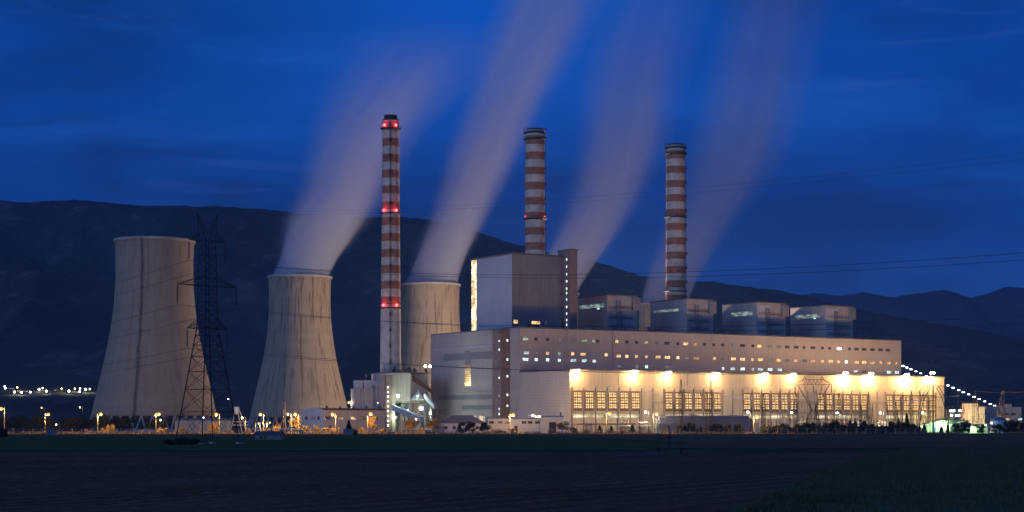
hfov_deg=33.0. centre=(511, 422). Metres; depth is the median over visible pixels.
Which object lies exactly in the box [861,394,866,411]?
window
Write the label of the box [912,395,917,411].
window
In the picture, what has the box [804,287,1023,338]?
hills
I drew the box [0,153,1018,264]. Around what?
power line
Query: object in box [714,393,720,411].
window
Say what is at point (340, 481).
ploughed field
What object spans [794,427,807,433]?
dark shrub
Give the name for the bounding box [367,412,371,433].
street lamp
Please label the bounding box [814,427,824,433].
dark shrub
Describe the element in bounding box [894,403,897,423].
lattice mast
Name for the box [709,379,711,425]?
lattice mast
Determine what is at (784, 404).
window
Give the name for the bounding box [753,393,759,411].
window
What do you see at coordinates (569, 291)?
lift tower
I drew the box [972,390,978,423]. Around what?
lattice mast
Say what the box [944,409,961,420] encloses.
control building
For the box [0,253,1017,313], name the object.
power line
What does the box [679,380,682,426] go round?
lattice mast
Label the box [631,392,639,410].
window
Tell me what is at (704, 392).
window
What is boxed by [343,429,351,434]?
valve box
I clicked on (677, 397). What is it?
window
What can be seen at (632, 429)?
conifer
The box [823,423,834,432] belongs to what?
dark shrub
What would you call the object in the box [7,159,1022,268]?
power line
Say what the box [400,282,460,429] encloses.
cooling tower
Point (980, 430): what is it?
broadleaf tree
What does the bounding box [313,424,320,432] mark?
shrub
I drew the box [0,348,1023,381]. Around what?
power line
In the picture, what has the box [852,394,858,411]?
window
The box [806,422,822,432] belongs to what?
dark shrub
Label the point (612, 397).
window
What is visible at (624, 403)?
window
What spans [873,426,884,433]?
dark shrub
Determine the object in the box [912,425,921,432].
dark shrub
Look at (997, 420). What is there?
storage tank
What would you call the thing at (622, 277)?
power line
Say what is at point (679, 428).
dark shrub
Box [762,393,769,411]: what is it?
window
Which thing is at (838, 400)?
lattice mast
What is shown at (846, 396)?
window
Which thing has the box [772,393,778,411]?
window
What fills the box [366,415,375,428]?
broadleaf tree
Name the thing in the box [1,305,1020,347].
power line
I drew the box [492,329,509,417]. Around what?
stair tower
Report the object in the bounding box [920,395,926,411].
window
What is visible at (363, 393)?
ash silo
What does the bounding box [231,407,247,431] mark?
gravel loader
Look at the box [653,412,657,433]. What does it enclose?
street lamp
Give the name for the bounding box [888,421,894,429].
dark shrub
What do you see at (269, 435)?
field hut
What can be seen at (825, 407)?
bus gantry
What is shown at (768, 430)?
dark shrub
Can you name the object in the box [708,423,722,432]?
dark shrub
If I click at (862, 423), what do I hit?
dark shrub
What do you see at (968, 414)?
switch building
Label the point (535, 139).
chimney
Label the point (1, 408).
street lamp
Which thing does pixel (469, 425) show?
broadleaf tree
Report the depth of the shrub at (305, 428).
822.15 m
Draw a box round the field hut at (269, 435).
[254,431,284,439]
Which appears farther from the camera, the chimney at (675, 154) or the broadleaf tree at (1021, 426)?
the chimney at (675, 154)
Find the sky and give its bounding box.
[0,0,1023,297]
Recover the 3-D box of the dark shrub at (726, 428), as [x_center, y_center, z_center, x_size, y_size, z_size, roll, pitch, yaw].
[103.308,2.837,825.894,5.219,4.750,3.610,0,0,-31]
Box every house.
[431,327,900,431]
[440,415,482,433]
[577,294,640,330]
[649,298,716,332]
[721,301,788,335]
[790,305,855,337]
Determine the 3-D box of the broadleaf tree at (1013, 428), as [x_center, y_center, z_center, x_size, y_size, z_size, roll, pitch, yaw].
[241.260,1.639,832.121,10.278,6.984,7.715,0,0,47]
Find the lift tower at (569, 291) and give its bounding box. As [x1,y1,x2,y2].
[557,249,577,328]
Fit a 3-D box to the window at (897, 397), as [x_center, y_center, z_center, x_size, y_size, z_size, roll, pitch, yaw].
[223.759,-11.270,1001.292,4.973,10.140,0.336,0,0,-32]
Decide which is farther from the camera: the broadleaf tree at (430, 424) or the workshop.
the workshop
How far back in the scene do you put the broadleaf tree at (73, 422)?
854.21 m
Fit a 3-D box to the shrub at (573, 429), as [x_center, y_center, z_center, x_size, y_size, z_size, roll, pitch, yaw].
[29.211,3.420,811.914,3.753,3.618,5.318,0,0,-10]
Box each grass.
[8,431,959,433]
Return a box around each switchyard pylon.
[794,376,832,425]
[917,365,948,431]
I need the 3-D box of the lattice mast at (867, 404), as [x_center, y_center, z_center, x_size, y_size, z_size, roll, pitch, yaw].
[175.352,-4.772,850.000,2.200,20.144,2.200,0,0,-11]
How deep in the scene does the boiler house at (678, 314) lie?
1021.48 m
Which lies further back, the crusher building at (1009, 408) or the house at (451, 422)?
the crusher building at (1009, 408)
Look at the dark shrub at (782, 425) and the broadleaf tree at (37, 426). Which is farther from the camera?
the broadleaf tree at (37, 426)
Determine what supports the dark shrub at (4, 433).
on the crop field at (288, 442)
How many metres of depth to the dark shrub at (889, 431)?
814.84 m
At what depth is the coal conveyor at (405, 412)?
940.41 m
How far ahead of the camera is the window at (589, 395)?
884.15 m
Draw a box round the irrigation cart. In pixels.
[657,425,681,452]
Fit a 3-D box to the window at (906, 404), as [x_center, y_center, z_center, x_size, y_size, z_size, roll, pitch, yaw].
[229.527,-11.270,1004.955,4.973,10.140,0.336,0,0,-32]
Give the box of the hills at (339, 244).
[0,200,1023,427]
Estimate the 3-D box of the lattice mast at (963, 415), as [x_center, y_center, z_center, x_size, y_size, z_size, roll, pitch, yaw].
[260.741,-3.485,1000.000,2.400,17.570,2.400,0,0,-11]
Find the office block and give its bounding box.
[301,406,385,432]
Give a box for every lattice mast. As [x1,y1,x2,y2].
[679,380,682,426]
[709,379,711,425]
[761,393,765,426]
[793,392,797,425]
[836,394,841,424]
[866,393,870,424]
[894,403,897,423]
[909,390,913,424]
[960,402,964,419]
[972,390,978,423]
[999,390,1005,417]
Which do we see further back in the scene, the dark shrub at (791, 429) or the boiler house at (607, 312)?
the boiler house at (607, 312)
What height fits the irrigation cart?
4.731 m
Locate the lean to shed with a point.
(973, 429)
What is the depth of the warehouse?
871.53 m
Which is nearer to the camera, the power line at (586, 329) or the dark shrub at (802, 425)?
the power line at (586, 329)
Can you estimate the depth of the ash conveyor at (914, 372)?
1117.90 m
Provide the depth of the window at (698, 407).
922.29 m
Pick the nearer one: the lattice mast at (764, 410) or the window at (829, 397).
the lattice mast at (764, 410)
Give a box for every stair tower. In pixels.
[384,375,394,431]
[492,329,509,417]
[639,302,649,329]
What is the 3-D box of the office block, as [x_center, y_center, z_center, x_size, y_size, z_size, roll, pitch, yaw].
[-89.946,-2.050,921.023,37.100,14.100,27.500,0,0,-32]
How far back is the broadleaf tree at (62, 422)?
867.92 m
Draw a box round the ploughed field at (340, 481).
[0,451,888,511]
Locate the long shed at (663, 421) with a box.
[654,415,751,432]
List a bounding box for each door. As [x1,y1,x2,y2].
[587,424,591,431]
[754,423,758,431]
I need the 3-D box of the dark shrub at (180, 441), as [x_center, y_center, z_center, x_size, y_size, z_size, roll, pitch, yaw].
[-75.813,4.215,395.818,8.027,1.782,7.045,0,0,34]
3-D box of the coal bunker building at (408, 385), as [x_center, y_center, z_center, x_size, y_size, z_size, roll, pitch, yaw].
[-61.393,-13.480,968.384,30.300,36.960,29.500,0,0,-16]
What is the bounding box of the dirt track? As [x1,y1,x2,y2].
[0,450,897,451]
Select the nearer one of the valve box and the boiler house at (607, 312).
the valve box
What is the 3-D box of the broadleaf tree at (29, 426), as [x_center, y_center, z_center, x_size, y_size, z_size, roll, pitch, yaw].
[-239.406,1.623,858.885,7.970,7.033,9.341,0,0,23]
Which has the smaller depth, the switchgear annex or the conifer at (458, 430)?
the conifer at (458, 430)
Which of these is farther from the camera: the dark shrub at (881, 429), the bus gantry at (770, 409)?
the bus gantry at (770, 409)
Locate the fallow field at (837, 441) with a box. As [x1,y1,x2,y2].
[526,435,1023,448]
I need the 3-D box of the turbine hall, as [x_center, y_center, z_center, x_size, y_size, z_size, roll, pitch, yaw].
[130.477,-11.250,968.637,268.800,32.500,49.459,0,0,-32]
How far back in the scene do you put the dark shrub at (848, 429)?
816.04 m
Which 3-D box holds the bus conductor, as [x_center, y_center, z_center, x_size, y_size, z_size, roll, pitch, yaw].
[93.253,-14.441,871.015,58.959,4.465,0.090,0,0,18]
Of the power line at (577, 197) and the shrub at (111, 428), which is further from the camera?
the shrub at (111, 428)
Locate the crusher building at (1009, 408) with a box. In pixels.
[985,404,1021,430]
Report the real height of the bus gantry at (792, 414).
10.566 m
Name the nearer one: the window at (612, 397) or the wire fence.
the wire fence
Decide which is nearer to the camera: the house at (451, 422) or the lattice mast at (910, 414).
the house at (451, 422)
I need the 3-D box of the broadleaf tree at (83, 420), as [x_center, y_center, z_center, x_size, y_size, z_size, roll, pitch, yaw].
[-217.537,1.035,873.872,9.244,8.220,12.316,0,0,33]
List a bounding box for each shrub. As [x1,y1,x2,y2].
[0,427,7,437]
[106,424,115,432]
[157,427,167,432]
[162,438,201,444]
[176,427,185,432]
[208,422,218,432]
[272,424,280,430]
[301,425,311,432]
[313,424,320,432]
[322,427,329,433]
[351,428,357,434]
[570,427,577,433]
[676,425,684,432]
[683,422,695,431]
[696,427,702,433]
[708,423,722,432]
[723,424,731,432]
[733,424,743,432]
[759,424,771,432]
[763,428,775,433]
[775,427,784,432]
[779,424,789,428]
[784,426,793,433]
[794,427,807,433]
[800,422,810,428]
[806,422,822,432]
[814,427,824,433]
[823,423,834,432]
[830,419,839,426]
[834,424,842,433]
[844,426,850,433]
[847,420,857,431]
[850,426,863,433]
[859,420,865,431]
[864,425,872,433]
[865,424,879,433]
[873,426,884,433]
[885,427,893,433]
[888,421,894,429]
[893,423,901,432]
[901,426,912,433]
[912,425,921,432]
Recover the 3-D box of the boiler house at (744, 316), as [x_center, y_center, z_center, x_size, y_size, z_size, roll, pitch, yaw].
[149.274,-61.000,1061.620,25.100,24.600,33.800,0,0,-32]
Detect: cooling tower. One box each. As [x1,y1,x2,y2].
[89,234,217,431]
[247,274,346,429]
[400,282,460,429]
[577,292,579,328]
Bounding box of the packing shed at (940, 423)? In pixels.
[922,419,970,432]
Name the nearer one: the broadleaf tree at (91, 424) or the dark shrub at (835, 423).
the dark shrub at (835, 423)
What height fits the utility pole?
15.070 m
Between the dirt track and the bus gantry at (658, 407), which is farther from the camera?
the bus gantry at (658, 407)
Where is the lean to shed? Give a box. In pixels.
[969,424,987,432]
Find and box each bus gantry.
[652,402,674,429]
[681,390,707,429]
[750,405,763,431]
[769,395,789,424]
[776,412,808,425]
[795,402,816,426]
[824,405,861,422]
[831,414,870,424]
[871,403,888,424]
[900,396,930,422]
[947,405,999,418]
[978,413,1023,431]
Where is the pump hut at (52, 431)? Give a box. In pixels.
[47,429,57,434]
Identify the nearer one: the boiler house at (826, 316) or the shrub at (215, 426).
the shrub at (215, 426)
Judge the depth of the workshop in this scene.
833.33 m
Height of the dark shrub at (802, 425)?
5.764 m
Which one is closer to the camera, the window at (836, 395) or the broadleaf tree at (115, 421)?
the broadleaf tree at (115, 421)
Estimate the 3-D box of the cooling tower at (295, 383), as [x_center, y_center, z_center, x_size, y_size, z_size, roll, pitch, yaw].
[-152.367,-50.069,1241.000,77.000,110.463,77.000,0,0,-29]
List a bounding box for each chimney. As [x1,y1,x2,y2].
[379,114,402,431]
[523,126,546,253]
[664,142,687,299]
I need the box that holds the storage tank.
[990,417,1006,432]
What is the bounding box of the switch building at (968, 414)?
[962,403,984,424]
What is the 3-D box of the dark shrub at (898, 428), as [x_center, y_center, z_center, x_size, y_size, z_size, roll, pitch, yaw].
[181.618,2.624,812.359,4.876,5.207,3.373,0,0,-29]
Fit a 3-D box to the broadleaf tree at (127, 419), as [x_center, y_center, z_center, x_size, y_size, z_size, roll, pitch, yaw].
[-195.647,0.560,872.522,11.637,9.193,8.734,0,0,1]
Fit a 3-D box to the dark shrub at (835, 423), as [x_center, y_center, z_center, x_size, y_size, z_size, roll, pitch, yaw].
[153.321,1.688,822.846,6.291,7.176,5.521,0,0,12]
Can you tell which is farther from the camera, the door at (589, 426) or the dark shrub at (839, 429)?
the door at (589, 426)
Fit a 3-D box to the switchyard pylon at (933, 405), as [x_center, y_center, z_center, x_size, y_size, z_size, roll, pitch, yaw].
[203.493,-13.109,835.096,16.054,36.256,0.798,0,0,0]
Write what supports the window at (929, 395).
in the turbine hall
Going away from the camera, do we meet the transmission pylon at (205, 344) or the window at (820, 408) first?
the transmission pylon at (205, 344)
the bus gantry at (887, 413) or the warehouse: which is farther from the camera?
the warehouse
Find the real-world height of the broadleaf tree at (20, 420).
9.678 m
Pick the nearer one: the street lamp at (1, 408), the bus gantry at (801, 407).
the street lamp at (1, 408)
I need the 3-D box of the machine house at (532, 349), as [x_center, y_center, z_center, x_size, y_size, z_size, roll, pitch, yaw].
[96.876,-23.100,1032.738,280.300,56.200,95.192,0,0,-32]
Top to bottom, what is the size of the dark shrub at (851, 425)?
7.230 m
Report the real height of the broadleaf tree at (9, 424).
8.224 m
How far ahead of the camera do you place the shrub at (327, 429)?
817.20 m
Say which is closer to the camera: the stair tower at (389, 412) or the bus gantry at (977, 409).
the stair tower at (389, 412)
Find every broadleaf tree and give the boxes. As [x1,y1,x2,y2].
[0,417,16,429]
[9,415,27,432]
[20,421,35,431]
[31,414,46,431]
[38,416,61,428]
[55,417,69,431]
[63,416,81,430]
[70,417,90,431]
[84,419,99,430]
[92,414,110,431]
[108,416,126,431]
[116,416,136,431]
[144,415,166,431]
[288,416,301,428]
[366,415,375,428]
[403,418,417,431]
[425,418,440,432]
[459,421,475,432]
[479,422,491,433]
[556,421,569,431]
[952,423,963,432]
[960,421,971,433]
[976,425,984,433]
[991,424,1011,433]
[1002,419,1020,433]
[1014,423,1023,433]
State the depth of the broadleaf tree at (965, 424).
830.92 m
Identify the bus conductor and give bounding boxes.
[640,390,745,398]
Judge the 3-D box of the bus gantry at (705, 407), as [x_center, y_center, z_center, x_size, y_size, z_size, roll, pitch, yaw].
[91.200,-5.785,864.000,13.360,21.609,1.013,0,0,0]
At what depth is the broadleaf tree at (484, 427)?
811.87 m
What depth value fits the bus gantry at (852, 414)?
845.60 m
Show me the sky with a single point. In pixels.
(279, 105)
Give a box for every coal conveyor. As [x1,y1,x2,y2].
[392,405,423,431]
[424,394,435,419]
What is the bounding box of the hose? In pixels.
[601,451,665,457]
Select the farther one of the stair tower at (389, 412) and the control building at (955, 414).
the control building at (955, 414)
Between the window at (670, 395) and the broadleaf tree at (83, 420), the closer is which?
the broadleaf tree at (83, 420)
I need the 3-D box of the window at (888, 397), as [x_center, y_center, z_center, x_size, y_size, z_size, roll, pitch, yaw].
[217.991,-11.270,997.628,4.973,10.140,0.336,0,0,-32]
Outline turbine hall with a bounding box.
[519,369,944,432]
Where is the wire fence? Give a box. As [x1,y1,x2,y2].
[42,428,895,433]
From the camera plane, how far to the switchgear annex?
961.13 m
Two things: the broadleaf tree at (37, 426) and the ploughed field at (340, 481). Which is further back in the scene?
the broadleaf tree at (37, 426)
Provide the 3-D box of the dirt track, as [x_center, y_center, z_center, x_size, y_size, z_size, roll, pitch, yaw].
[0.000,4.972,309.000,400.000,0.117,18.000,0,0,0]
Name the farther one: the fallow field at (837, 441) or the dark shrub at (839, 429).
the dark shrub at (839, 429)
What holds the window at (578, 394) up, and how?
in the turbine hall
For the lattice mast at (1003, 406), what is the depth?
984.62 m
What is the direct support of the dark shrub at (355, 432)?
on the crop field at (288, 442)
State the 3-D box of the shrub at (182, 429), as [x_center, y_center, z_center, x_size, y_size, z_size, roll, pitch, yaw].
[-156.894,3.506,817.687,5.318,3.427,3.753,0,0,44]
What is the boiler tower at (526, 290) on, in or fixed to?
on the machine house at (532, 349)
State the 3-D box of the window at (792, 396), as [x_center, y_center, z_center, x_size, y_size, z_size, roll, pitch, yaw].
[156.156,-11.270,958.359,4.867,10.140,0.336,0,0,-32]
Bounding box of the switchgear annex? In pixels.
[433,345,491,420]
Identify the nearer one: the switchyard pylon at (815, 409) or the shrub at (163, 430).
the shrub at (163, 430)
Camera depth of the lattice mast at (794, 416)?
847.59 m
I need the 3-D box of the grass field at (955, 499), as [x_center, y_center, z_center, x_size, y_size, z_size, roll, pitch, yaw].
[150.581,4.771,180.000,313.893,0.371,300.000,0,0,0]
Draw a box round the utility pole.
[285,402,285,431]
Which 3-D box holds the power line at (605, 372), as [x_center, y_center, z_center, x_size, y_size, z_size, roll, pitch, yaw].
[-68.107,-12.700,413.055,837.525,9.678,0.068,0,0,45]
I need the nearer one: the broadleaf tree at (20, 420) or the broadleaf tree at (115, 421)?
the broadleaf tree at (115, 421)
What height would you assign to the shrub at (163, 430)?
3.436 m
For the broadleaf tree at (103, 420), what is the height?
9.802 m
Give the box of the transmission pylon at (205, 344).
[175,213,242,443]
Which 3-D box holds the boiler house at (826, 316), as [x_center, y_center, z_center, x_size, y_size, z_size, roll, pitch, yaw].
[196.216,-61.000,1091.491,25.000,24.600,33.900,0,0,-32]
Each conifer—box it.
[346,420,351,428]
[456,424,461,432]
[628,424,635,432]
[904,413,909,427]
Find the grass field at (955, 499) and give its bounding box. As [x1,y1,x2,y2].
[728,448,1023,511]
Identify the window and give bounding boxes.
[573,391,581,410]
[585,391,593,410]
[597,391,605,410]
[608,391,616,410]
[620,391,628,410]
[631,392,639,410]
[665,392,672,410]
[675,392,682,410]
[685,392,691,410]
[695,392,701,410]
[704,392,710,410]
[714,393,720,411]
[744,393,750,411]
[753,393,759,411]
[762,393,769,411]
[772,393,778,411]
[781,393,787,411]
[790,394,796,411]
[817,394,823,411]
[826,394,832,411]
[835,394,841,411]
[844,394,849,411]
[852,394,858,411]
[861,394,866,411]
[886,395,892,411]
[895,395,900,411]
[903,395,909,411]
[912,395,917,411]
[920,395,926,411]
[929,395,934,412]
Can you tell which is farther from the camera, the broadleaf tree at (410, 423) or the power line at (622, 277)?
the broadleaf tree at (410, 423)
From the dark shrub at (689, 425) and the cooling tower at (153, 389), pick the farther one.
the cooling tower at (153, 389)
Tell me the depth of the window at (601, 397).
888.26 m
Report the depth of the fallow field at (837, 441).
474.43 m
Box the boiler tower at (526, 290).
[469,252,562,330]
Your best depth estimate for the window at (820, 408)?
969.15 m
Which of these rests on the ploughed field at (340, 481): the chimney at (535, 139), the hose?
the hose
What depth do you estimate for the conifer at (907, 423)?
821.42 m
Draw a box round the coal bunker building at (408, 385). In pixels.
[371,365,431,431]
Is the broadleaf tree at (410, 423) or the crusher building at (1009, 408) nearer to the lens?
the broadleaf tree at (410, 423)
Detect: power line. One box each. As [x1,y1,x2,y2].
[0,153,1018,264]
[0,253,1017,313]
[0,260,1019,322]
[0,308,1023,359]
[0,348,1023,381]
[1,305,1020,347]
[3,350,1009,386]
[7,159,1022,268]
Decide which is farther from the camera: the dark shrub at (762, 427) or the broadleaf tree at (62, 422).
the broadleaf tree at (62, 422)
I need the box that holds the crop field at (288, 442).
[0,435,905,449]
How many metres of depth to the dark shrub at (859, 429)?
809.86 m
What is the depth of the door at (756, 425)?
943.93 m
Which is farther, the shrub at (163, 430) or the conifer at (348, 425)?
the shrub at (163, 430)
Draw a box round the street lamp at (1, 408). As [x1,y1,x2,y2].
[0,407,4,428]
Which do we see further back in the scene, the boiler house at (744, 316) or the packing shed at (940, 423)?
the boiler house at (744, 316)
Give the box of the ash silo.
[350,375,376,407]
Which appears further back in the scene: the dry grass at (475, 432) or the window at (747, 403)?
the window at (747, 403)
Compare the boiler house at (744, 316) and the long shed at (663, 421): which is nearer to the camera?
the long shed at (663, 421)
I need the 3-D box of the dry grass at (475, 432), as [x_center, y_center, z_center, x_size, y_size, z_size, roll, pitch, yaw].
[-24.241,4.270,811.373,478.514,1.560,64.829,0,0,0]
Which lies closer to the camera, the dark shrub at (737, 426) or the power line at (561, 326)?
the power line at (561, 326)
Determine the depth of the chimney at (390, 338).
979.45 m
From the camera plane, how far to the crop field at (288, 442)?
416.07 m
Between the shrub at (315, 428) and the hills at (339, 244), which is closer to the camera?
the shrub at (315, 428)
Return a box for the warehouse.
[175,418,232,432]
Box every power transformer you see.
[618,421,630,431]
[637,420,650,431]
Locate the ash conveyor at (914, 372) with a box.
[901,365,995,405]
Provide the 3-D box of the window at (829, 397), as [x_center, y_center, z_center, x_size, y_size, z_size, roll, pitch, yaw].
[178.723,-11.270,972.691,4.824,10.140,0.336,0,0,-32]
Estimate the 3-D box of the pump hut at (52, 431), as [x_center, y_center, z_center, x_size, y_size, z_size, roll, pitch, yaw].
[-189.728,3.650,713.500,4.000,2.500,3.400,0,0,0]
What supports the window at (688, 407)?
in the turbine hall
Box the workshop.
[485,416,563,432]
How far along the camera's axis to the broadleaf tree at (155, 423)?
844.47 m

